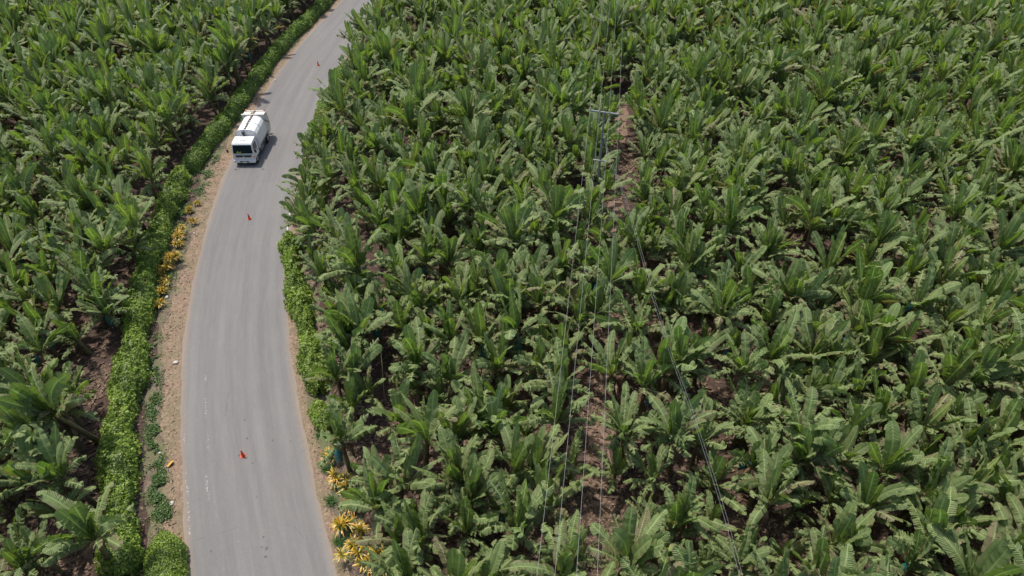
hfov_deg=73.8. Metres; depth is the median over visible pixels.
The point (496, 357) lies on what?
banana plant
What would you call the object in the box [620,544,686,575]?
banana plant
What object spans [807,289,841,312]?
banana plant
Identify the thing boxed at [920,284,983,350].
banana plant
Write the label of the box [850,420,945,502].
banana plant
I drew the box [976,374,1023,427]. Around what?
banana plant
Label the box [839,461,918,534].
banana plant
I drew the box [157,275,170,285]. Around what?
croton
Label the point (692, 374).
banana plant
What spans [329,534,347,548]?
grass tuft
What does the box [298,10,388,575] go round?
verge
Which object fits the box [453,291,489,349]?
banana plant
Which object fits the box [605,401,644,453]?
banana plant
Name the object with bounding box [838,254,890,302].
banana plant
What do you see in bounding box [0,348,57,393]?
banana plant
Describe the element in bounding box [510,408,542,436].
banana plant
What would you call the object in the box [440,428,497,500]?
banana plant
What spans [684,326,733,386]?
banana plant
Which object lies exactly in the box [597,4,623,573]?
power wire
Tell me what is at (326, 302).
banana plant
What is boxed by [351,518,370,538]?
croton
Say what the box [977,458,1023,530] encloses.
banana plant
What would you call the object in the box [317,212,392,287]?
banana plant
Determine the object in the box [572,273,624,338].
banana plant
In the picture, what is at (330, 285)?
banana plant
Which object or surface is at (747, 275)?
banana plant
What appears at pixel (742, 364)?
banana plant
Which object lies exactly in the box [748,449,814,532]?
banana plant
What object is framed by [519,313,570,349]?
banana plant
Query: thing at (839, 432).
banana plant
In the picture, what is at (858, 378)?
banana plant
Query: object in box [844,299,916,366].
banana plant
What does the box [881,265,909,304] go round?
banana plant
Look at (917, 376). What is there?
banana plant
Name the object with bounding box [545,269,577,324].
banana plant
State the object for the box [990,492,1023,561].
banana plant
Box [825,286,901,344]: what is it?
banana plant
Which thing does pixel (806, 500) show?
banana plant
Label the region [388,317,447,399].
banana plant
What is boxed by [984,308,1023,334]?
banana plant
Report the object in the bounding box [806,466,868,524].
banana plant
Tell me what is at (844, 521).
banana plant
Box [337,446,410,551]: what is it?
banana plant
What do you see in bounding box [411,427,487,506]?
banana plant
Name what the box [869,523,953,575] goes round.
banana plant
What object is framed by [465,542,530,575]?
banana plant
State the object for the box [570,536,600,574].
banana plant
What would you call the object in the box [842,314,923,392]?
banana plant
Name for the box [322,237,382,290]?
banana plant
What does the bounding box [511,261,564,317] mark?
banana plant
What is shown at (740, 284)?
banana plant
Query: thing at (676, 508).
banana plant
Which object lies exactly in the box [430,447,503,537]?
banana plant
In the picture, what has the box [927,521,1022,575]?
banana plant
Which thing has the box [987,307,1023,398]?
banana plant
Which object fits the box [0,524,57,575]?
banana plant
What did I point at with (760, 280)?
banana plant
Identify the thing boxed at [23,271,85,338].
banana plant
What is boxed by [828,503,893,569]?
banana plant
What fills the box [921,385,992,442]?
banana plant
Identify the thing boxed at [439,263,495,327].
banana plant
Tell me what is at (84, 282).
banana plant
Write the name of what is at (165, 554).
clipped bush
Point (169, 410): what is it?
road shoulder
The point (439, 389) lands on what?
banana plant
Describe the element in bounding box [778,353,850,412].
banana plant
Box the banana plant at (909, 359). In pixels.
[891,344,939,398]
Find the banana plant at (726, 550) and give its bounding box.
[703,524,770,575]
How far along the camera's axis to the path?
43.36 m
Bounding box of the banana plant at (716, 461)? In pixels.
[677,443,749,514]
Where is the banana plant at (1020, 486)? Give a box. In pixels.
[990,482,1023,539]
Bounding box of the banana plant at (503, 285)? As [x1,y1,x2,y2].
[467,260,541,335]
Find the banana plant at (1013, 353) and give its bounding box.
[958,323,1023,393]
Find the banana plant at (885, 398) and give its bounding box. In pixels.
[852,369,911,439]
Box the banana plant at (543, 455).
[494,424,581,490]
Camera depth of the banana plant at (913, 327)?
41.94 m
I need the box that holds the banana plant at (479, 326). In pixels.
[447,296,513,374]
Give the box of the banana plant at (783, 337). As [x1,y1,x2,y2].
[743,306,816,381]
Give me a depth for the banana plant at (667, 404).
39.50 m
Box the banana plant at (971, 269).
[965,264,981,288]
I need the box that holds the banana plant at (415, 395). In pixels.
[398,360,430,409]
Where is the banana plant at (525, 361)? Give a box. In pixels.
[513,334,569,396]
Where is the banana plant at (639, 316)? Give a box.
[589,286,664,361]
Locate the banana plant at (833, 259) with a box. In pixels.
[798,224,881,304]
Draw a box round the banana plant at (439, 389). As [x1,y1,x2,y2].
[415,369,469,411]
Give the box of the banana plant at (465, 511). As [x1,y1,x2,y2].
[443,487,498,558]
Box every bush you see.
[143,530,189,575]
[306,398,331,432]
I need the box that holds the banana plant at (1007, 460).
[967,435,1023,488]
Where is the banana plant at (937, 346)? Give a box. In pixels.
[923,319,964,368]
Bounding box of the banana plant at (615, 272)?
[573,235,650,312]
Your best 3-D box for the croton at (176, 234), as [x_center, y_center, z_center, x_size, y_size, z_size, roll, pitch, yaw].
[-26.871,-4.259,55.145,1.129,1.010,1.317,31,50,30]
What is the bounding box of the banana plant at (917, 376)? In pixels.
[879,346,946,428]
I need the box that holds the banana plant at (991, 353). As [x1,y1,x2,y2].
[938,330,1023,419]
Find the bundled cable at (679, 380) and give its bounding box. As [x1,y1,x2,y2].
[603,135,739,575]
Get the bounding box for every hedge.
[91,165,192,575]
[180,0,333,173]
[277,230,330,397]
[305,61,347,140]
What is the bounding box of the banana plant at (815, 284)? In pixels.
[763,257,831,319]
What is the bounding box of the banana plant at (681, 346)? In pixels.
[654,320,718,398]
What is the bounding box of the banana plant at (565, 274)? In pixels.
[544,255,579,286]
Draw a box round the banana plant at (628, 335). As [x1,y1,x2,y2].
[616,327,649,382]
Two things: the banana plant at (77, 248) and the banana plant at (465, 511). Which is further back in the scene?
the banana plant at (77, 248)
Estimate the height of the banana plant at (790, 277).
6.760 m
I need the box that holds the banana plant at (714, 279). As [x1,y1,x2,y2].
[693,261,726,316]
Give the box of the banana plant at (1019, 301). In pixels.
[1002,280,1023,312]
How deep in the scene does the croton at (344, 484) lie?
37.89 m
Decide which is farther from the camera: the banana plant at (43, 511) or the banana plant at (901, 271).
the banana plant at (901, 271)
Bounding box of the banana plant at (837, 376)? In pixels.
[800,356,859,416]
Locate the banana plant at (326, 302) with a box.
[309,282,374,322]
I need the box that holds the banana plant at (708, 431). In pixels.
[669,398,741,470]
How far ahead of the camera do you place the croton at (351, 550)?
34.89 m
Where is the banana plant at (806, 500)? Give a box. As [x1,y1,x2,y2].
[772,479,820,529]
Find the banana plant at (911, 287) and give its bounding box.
[884,274,913,305]
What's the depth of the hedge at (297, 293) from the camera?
47.79 m
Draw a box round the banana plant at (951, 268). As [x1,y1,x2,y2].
[918,246,990,311]
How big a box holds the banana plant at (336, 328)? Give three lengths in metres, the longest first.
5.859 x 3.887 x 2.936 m
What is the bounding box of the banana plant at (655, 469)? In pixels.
[623,444,673,505]
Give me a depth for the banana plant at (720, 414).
39.46 m
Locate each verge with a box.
[139,0,334,547]
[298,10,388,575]
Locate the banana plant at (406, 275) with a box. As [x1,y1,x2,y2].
[380,261,434,318]
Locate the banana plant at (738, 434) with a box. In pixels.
[716,399,779,446]
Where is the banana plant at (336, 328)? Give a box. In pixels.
[313,317,370,379]
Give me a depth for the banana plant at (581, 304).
43.90 m
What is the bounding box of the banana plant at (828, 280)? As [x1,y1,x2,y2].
[804,262,837,303]
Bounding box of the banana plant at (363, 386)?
[344,363,385,416]
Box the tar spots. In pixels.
[210,419,290,557]
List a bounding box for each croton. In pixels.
[153,297,166,307]
[155,285,167,294]
[156,266,167,274]
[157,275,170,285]
[159,259,174,270]
[161,251,176,263]
[170,249,183,259]
[171,229,184,239]
[172,238,184,247]
[175,221,185,231]
[184,204,192,212]
[186,217,198,224]
[319,446,335,466]
[326,466,341,489]
[330,512,355,538]
[332,533,369,563]
[336,471,361,492]
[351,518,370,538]
[352,554,375,575]
[367,544,387,560]
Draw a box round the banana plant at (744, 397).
[716,386,779,446]
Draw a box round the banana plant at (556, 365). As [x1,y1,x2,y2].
[520,337,593,419]
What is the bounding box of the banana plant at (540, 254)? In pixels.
[514,242,559,323]
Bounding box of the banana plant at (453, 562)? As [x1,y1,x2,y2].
[412,536,487,575]
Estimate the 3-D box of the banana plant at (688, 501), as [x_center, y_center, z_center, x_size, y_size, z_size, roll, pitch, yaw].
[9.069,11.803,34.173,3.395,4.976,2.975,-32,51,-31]
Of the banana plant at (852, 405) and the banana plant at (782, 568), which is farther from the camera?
the banana plant at (852, 405)
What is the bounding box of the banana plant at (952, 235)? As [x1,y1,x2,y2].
[924,221,989,292]
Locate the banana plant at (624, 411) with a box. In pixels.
[590,381,662,468]
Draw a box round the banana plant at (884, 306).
[882,298,909,308]
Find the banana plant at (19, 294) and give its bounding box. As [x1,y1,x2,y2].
[0,273,49,324]
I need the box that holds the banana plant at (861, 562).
[825,556,867,573]
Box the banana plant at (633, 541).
[576,506,669,575]
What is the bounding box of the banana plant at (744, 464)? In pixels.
[726,425,787,493]
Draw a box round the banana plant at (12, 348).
[0,341,21,383]
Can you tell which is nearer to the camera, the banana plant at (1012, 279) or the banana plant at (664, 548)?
the banana plant at (664, 548)
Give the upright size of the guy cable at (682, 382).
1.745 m
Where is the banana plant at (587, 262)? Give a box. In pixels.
[570,249,609,286]
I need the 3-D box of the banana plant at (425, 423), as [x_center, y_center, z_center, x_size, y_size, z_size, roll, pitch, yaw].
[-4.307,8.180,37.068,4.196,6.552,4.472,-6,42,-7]
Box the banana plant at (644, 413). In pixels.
[635,411,661,444]
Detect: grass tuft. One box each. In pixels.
[311,463,332,475]
[319,490,338,505]
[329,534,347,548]
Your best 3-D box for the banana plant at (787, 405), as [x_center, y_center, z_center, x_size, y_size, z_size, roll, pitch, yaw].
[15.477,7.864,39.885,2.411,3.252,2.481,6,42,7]
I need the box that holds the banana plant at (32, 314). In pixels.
[4,290,78,356]
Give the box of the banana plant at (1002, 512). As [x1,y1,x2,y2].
[972,502,1023,569]
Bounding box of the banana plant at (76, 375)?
[43,361,90,413]
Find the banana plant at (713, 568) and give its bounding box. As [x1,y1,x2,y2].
[631,549,725,575]
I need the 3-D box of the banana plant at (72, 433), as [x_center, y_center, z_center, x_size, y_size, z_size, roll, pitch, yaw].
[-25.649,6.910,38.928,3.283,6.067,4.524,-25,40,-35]
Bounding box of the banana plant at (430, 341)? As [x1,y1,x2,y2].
[399,326,443,370]
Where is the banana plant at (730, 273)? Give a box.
[705,263,746,303]
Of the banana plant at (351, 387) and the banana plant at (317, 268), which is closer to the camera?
the banana plant at (351, 387)
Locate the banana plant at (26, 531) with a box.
[13,518,63,575]
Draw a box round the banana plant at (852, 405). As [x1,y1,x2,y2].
[837,395,897,448]
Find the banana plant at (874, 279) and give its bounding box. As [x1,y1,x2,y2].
[832,250,905,337]
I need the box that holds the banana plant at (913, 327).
[870,311,940,375]
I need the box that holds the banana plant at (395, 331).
[390,310,413,338]
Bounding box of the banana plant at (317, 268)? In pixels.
[299,250,340,297]
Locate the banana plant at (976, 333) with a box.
[928,306,1010,392]
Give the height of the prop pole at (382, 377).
2.443 m
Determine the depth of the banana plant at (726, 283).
44.32 m
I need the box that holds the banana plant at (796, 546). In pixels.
[759,536,811,574]
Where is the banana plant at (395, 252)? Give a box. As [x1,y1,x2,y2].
[370,243,413,299]
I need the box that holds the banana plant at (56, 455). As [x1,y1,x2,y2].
[10,424,97,506]
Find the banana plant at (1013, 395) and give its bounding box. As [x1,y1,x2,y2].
[996,375,1023,448]
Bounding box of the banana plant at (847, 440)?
[819,424,877,492]
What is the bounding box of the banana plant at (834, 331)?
[783,306,852,381]
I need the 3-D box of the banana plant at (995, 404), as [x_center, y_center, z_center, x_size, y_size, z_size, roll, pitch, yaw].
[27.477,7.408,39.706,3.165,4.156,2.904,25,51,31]
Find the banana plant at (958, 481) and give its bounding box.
[889,454,972,530]
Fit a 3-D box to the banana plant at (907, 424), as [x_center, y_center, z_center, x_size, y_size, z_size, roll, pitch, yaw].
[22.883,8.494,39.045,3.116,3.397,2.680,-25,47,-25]
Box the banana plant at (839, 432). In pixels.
[784,413,852,500]
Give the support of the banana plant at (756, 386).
on the ground at (374, 368)
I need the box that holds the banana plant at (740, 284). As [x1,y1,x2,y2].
[729,264,762,299]
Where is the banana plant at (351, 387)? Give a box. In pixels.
[323,371,375,440]
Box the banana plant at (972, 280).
[940,254,992,287]
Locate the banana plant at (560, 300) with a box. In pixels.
[549,277,600,335]
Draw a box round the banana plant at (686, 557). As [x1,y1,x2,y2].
[667,540,715,575]
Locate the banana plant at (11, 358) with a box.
[1,342,34,371]
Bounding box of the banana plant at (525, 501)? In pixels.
[472,469,553,562]
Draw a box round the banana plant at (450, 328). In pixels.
[423,299,477,354]
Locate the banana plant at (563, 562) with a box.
[502,509,586,575]
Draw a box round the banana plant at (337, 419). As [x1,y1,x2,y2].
[315,395,377,472]
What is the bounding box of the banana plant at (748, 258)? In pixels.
[719,253,760,279]
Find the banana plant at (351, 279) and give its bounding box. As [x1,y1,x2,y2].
[331,272,372,299]
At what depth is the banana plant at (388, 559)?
32.43 m
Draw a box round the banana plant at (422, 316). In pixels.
[414,307,448,352]
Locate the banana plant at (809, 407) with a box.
[757,377,845,471]
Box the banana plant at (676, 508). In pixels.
[642,488,705,542]
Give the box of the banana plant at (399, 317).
[375,293,427,345]
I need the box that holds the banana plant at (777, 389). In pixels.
[757,364,801,426]
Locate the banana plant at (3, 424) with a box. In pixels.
[0,412,14,446]
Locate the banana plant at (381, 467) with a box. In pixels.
[355,429,442,520]
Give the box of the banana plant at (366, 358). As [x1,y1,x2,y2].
[329,338,381,400]
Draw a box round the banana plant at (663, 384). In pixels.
[631,316,720,408]
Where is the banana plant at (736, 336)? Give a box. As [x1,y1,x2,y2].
[714,317,769,372]
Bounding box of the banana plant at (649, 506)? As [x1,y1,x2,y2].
[613,491,674,531]
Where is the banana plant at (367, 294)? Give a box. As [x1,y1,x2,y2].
[328,281,384,360]
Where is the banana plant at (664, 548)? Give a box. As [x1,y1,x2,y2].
[624,512,670,568]
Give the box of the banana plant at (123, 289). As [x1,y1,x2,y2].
[76,267,127,320]
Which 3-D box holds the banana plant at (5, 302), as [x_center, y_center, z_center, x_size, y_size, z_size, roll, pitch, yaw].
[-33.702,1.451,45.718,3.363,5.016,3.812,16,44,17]
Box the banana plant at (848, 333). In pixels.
[824,328,881,379]
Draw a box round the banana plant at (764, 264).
[748,258,784,307]
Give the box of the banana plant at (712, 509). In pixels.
[684,490,744,548]
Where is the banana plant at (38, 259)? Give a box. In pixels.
[17,241,68,308]
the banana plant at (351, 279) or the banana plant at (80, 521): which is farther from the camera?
the banana plant at (351, 279)
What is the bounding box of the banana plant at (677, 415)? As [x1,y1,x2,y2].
[635,389,712,475]
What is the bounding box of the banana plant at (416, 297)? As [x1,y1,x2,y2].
[389,278,446,325]
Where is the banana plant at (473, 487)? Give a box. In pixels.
[434,477,488,523]
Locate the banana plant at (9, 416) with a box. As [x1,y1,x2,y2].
[0,387,69,486]
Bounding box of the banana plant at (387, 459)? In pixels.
[347,445,402,509]
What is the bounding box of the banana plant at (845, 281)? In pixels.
[813,266,864,316]
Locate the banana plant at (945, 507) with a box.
[885,486,981,575]
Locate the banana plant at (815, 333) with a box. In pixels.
[793,327,842,382]
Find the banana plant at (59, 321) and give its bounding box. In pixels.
[40,311,100,359]
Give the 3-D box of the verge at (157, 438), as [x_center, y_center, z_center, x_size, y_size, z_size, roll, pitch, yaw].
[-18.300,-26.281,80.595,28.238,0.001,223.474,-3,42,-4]
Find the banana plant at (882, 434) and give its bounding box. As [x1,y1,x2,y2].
[856,419,895,441]
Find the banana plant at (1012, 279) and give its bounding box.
[969,260,1023,330]
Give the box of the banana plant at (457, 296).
[434,263,488,330]
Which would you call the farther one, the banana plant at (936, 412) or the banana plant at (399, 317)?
the banana plant at (399, 317)
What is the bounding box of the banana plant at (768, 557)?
[727,521,782,575]
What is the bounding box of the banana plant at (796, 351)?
[771,339,810,371]
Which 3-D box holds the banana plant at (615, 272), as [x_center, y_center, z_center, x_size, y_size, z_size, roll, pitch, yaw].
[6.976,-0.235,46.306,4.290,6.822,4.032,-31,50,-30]
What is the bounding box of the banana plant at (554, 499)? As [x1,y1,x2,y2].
[503,453,594,544]
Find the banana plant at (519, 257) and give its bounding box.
[474,246,526,317]
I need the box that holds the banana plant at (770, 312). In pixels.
[748,280,806,347]
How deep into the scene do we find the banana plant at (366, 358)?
40.17 m
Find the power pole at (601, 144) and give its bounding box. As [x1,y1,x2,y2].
[589,107,619,186]
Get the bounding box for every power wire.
[537,10,601,572]
[555,8,609,568]
[576,6,616,575]
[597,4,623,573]
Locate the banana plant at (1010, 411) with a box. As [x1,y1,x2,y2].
[967,395,1023,474]
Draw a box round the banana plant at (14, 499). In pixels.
[0,451,18,512]
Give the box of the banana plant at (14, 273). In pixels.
[0,253,30,317]
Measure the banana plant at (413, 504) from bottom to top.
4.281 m
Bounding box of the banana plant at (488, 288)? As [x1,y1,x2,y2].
[479,275,536,320]
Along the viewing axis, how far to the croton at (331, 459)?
39.34 m
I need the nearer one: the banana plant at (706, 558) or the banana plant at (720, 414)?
the banana plant at (706, 558)
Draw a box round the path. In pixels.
[580,96,628,510]
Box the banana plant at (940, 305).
[933,295,998,333]
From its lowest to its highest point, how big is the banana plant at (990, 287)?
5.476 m
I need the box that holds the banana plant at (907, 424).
[879,399,940,447]
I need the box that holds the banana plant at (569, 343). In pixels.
[544,316,593,376]
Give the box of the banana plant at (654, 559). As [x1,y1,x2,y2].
[651,538,684,570]
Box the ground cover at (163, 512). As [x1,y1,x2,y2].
[84,5,331,575]
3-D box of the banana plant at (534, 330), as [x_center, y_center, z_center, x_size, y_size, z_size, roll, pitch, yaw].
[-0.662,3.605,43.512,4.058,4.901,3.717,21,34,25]
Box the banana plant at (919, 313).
[887,304,926,341]
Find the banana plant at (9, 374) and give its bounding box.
[0,358,68,428]
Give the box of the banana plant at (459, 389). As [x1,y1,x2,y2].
[438,364,518,451]
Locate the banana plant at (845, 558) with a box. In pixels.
[810,543,882,575]
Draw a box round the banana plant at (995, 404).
[964,388,1002,446]
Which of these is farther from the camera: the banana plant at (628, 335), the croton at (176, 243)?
the croton at (176, 243)
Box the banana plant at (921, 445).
[907,421,961,472]
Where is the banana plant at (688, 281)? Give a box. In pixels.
[659,269,709,328]
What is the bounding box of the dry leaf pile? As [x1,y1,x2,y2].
[0,154,1019,559]
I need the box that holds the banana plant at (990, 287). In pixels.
[951,269,1021,310]
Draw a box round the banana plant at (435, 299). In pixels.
[422,277,454,320]
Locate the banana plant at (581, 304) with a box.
[547,291,594,352]
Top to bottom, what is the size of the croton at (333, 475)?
0.960 m
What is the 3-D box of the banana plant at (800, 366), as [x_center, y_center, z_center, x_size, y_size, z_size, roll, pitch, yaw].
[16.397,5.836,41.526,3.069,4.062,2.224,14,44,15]
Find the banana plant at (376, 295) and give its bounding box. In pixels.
[360,279,392,340]
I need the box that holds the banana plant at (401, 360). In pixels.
[391,333,419,378]
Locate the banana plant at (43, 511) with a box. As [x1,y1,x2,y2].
[21,480,95,518]
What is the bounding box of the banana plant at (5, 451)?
[0,420,18,464]
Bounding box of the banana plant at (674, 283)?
[646,263,697,322]
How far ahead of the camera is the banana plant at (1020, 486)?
33.53 m
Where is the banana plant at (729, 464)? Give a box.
[676,455,739,500]
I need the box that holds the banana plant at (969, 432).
[939,397,1017,467]
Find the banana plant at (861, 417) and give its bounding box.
[823,397,882,459]
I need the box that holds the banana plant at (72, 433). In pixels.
[26,365,99,452]
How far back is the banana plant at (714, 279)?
46.86 m
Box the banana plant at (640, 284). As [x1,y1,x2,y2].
[613,249,669,327]
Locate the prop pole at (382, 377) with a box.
[381,354,384,401]
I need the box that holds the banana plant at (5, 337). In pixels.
[0,316,22,358]
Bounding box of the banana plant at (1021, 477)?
[999,445,1023,509]
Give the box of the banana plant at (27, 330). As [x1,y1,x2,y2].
[6,313,71,373]
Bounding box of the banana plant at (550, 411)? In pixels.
[514,367,595,450]
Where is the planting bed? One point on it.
(141, 513)
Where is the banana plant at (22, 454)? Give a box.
[0,424,78,506]
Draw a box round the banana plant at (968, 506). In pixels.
[924,484,1012,557]
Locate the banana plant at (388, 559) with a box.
[355,495,450,575]
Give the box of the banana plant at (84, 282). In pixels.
[70,266,127,328]
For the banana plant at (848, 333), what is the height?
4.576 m
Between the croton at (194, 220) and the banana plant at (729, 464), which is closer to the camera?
the banana plant at (729, 464)
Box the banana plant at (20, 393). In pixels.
[0,362,99,446]
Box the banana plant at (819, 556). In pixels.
[792,525,859,575]
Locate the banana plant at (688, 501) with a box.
[656,476,726,541]
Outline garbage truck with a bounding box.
[226,109,270,162]
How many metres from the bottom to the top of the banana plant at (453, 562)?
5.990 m
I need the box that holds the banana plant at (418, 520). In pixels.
[374,489,447,567]
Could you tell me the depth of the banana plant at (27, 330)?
42.51 m
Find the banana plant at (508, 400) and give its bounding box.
[483,374,529,417]
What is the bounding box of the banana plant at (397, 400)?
[366,376,422,445]
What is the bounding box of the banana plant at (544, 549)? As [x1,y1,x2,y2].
[538,515,597,575]
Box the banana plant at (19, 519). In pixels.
[0,504,47,569]
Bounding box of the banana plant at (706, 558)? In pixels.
[683,535,726,573]
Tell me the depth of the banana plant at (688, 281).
44.45 m
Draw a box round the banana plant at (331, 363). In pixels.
[304,341,361,408]
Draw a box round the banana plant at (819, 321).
[793,309,839,352]
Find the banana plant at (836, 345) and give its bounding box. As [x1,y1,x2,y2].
[802,330,864,364]
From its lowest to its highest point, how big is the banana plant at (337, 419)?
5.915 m
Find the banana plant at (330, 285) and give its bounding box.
[317,274,341,306]
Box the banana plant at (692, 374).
[665,361,701,387]
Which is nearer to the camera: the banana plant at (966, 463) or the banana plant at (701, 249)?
the banana plant at (966, 463)
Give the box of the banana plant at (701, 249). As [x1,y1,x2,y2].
[676,242,720,286]
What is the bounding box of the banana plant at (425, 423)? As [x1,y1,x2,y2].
[393,389,466,486]
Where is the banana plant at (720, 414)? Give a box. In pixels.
[683,385,732,423]
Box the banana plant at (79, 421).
[38,361,96,426]
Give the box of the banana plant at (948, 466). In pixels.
[897,436,998,517]
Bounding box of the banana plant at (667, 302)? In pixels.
[650,271,690,340]
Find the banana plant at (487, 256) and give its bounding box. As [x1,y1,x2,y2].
[444,253,495,299]
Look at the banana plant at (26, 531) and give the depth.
32.95 m
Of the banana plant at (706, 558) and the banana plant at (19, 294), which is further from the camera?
the banana plant at (19, 294)
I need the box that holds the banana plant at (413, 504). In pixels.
[389,497,435,540]
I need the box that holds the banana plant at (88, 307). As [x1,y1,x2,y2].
[75,286,129,333]
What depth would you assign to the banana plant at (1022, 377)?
39.65 m
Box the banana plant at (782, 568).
[743,543,815,575]
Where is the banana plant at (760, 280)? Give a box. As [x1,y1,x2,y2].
[748,275,764,307]
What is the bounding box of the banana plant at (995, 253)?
[964,246,1023,288]
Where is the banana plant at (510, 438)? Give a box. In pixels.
[479,418,547,498]
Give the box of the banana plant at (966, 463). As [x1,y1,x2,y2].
[921,438,1020,516]
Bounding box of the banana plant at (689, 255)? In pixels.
[659,222,723,276]
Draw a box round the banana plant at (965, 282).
[930,277,978,324]
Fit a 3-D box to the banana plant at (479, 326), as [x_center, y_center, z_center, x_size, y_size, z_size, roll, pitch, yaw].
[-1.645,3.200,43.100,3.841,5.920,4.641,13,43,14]
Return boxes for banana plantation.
[0,0,1023,575]
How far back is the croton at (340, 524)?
36.12 m
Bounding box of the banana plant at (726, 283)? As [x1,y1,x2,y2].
[703,259,750,332]
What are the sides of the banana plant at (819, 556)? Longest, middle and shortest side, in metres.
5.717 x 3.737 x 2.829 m
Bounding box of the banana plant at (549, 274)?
[515,240,553,278]
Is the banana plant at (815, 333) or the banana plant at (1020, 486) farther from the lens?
the banana plant at (815, 333)
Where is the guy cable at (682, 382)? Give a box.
[604,135,742,575]
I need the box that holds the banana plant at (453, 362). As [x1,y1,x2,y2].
[415,328,488,407]
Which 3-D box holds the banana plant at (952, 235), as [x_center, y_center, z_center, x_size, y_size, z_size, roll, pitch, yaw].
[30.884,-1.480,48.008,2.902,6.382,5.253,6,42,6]
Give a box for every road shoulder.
[154,0,340,575]
[288,38,365,575]
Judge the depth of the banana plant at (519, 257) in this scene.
45.38 m
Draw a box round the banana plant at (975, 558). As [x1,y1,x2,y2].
[950,556,1011,575]
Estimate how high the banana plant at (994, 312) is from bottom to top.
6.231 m
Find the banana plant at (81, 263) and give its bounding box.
[55,247,114,316]
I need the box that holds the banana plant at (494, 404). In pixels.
[471,381,526,451]
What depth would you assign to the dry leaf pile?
43.28 m
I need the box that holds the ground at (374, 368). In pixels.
[0,0,1023,575]
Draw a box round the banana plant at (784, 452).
[731,426,807,506]
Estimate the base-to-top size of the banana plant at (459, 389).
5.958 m
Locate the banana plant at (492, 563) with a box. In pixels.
[445,539,524,575]
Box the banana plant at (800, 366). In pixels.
[764,360,811,398]
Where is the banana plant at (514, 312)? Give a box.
[484,281,557,361]
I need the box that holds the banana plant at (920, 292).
[877,259,961,339]
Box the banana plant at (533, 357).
[517,342,547,395]
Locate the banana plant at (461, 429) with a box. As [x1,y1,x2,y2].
[429,395,490,452]
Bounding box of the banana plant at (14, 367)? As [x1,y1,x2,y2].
[0,346,17,381]
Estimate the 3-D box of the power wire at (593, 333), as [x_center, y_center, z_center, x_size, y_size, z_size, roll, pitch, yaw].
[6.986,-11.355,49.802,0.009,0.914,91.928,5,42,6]
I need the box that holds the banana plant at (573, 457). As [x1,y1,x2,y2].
[543,426,600,496]
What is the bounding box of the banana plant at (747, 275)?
[727,263,773,330]
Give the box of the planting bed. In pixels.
[100,0,315,575]
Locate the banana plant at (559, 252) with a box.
[540,231,580,291]
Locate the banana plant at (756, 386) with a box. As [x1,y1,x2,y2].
[726,374,771,432]
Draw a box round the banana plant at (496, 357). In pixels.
[472,320,522,389]
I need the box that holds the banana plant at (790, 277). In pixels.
[752,258,822,324]
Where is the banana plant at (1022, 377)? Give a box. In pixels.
[1009,372,1023,401]
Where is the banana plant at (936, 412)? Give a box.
[894,385,976,455]
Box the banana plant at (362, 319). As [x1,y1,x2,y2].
[321,290,393,371]
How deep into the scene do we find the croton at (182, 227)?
55.85 m
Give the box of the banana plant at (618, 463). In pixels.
[590,436,644,494]
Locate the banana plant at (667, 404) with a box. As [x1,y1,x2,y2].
[652,391,697,433]
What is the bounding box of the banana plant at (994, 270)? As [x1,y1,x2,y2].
[988,259,1023,300]
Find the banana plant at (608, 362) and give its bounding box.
[583,330,640,400]
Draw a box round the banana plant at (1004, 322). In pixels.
[987,304,1023,346]
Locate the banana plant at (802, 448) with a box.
[769,417,849,496]
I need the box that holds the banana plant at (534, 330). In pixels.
[485,313,539,377]
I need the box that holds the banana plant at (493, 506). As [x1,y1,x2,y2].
[470,469,518,532]
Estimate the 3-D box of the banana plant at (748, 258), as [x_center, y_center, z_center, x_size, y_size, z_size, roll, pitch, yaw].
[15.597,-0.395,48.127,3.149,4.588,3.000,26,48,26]
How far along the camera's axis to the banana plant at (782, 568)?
31.06 m
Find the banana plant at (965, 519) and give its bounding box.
[894,474,976,566]
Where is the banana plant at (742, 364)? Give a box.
[714,331,774,391]
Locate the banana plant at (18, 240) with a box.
[0,229,37,291]
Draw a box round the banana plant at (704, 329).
[701,313,716,340]
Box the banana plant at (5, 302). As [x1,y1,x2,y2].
[0,280,40,335]
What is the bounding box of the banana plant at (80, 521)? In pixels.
[30,481,134,566]
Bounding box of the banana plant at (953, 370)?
[921,330,1002,413]
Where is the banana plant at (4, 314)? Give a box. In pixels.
[0,309,16,362]
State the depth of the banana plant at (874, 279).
43.96 m
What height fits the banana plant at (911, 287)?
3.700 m
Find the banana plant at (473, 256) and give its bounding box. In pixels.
[452,247,488,296]
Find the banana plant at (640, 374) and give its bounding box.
[617,336,673,418]
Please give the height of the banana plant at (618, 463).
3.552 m
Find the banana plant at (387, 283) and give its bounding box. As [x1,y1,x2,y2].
[374,271,406,325]
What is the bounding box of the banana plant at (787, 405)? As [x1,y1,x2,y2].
[764,396,802,440]
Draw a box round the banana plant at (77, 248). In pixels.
[69,242,119,301]
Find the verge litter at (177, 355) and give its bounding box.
[130,12,367,575]
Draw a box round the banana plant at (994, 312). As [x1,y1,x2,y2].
[949,282,1016,343]
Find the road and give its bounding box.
[180,0,371,575]
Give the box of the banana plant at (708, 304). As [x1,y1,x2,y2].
[690,277,753,354]
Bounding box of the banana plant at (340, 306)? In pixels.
[314,293,376,351]
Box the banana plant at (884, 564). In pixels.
[826,548,894,575]
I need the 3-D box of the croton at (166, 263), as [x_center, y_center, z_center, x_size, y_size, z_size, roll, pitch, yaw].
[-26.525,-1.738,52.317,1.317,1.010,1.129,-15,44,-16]
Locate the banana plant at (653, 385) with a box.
[633,360,658,389]
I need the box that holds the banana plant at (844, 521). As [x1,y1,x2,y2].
[792,499,878,562]
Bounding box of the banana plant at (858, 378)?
[827,347,886,420]
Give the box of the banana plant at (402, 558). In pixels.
[361,527,424,575]

